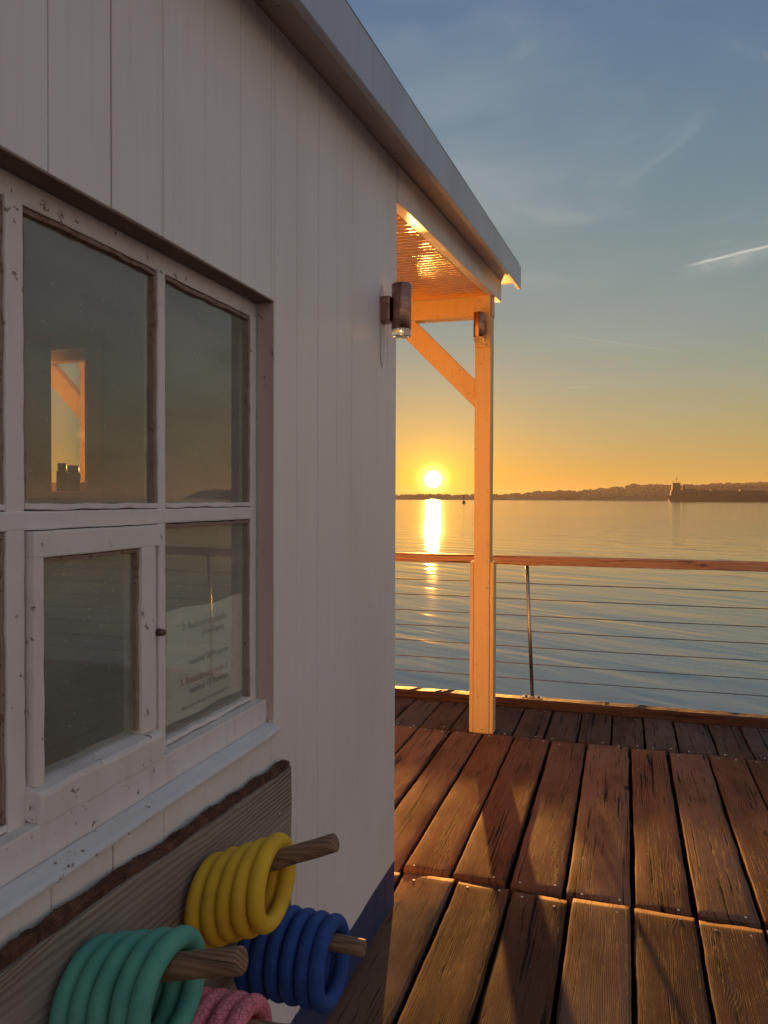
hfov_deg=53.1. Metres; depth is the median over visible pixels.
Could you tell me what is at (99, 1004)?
foam ring
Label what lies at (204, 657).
notice
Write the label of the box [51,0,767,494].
sky
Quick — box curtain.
[24,337,51,491]
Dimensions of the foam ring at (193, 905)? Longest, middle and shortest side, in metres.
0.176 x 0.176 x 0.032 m
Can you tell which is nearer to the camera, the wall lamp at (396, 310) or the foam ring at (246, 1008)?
the foam ring at (246, 1008)
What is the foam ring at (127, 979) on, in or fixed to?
hanging from the peg rack
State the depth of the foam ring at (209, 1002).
1.26 m
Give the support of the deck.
on the deck substructure
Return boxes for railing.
[395,552,767,699]
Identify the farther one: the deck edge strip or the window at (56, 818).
the deck edge strip
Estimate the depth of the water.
23.09 m
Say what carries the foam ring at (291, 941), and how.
hanging from the peg rack
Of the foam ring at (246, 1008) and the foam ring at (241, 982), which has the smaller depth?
the foam ring at (246, 1008)
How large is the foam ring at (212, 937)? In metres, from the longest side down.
0.176 x 0.176 x 0.032 m
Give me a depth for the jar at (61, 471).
3.14 m
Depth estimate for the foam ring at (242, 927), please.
1.40 m
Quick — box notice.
[165,593,242,725]
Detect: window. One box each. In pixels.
[0,146,280,920]
[24,330,102,503]
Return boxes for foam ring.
[49,933,113,1023]
[67,931,132,1023]
[86,929,163,1023]
[108,926,183,1023]
[127,925,205,1023]
[184,851,221,948]
[191,988,230,1023]
[200,846,237,946]
[201,986,212,997]
[207,990,252,1023]
[215,842,252,942]
[225,993,271,1023]
[230,837,279,938]
[234,938,252,993]
[247,832,295,934]
[248,933,269,999]
[263,905,301,1003]
[278,908,316,1006]
[294,910,334,1009]
[308,913,349,1013]
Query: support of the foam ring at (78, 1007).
hanging from the peg rack
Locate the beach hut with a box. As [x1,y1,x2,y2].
[0,0,520,1023]
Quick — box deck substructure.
[396,718,765,1023]
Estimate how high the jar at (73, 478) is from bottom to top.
0.105 m
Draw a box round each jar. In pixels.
[56,463,67,490]
[66,465,80,490]
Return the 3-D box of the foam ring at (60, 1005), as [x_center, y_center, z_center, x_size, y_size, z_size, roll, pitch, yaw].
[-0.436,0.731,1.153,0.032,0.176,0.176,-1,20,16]
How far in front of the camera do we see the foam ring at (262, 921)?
1.41 m
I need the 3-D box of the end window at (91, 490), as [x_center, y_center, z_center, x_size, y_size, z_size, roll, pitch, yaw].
[-1.669,-0.381,3.292,1.085,0.725,0.150,1,1,17]
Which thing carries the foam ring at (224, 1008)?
hanging from the peg rack
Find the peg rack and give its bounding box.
[0,759,366,1023]
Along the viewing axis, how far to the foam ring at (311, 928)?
1.48 m
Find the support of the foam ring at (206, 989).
hanging from the peg rack
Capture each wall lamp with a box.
[380,281,410,338]
[473,311,484,341]
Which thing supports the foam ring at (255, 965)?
hanging from the peg rack
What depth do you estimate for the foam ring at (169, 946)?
1.09 m
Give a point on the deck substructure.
(632, 927)
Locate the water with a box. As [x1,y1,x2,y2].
[395,500,767,714]
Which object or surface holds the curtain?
hanging from the beach hut
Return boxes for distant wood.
[396,481,767,498]
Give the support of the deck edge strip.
on the deck substructure
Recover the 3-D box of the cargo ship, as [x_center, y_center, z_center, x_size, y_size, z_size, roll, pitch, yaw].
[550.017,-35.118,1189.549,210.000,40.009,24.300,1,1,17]
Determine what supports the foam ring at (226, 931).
hanging from the peg rack
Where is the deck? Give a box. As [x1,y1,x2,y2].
[325,700,767,1023]
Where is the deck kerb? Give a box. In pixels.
[395,685,767,731]
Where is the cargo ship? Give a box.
[667,479,767,501]
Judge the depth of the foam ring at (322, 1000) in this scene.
1.50 m
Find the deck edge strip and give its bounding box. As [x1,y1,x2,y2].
[395,696,767,762]
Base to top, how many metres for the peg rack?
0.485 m
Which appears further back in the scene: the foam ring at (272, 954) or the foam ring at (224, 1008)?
the foam ring at (272, 954)
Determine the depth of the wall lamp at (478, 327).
4.86 m
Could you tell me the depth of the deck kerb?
5.49 m
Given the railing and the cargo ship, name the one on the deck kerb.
the railing
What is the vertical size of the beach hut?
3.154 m

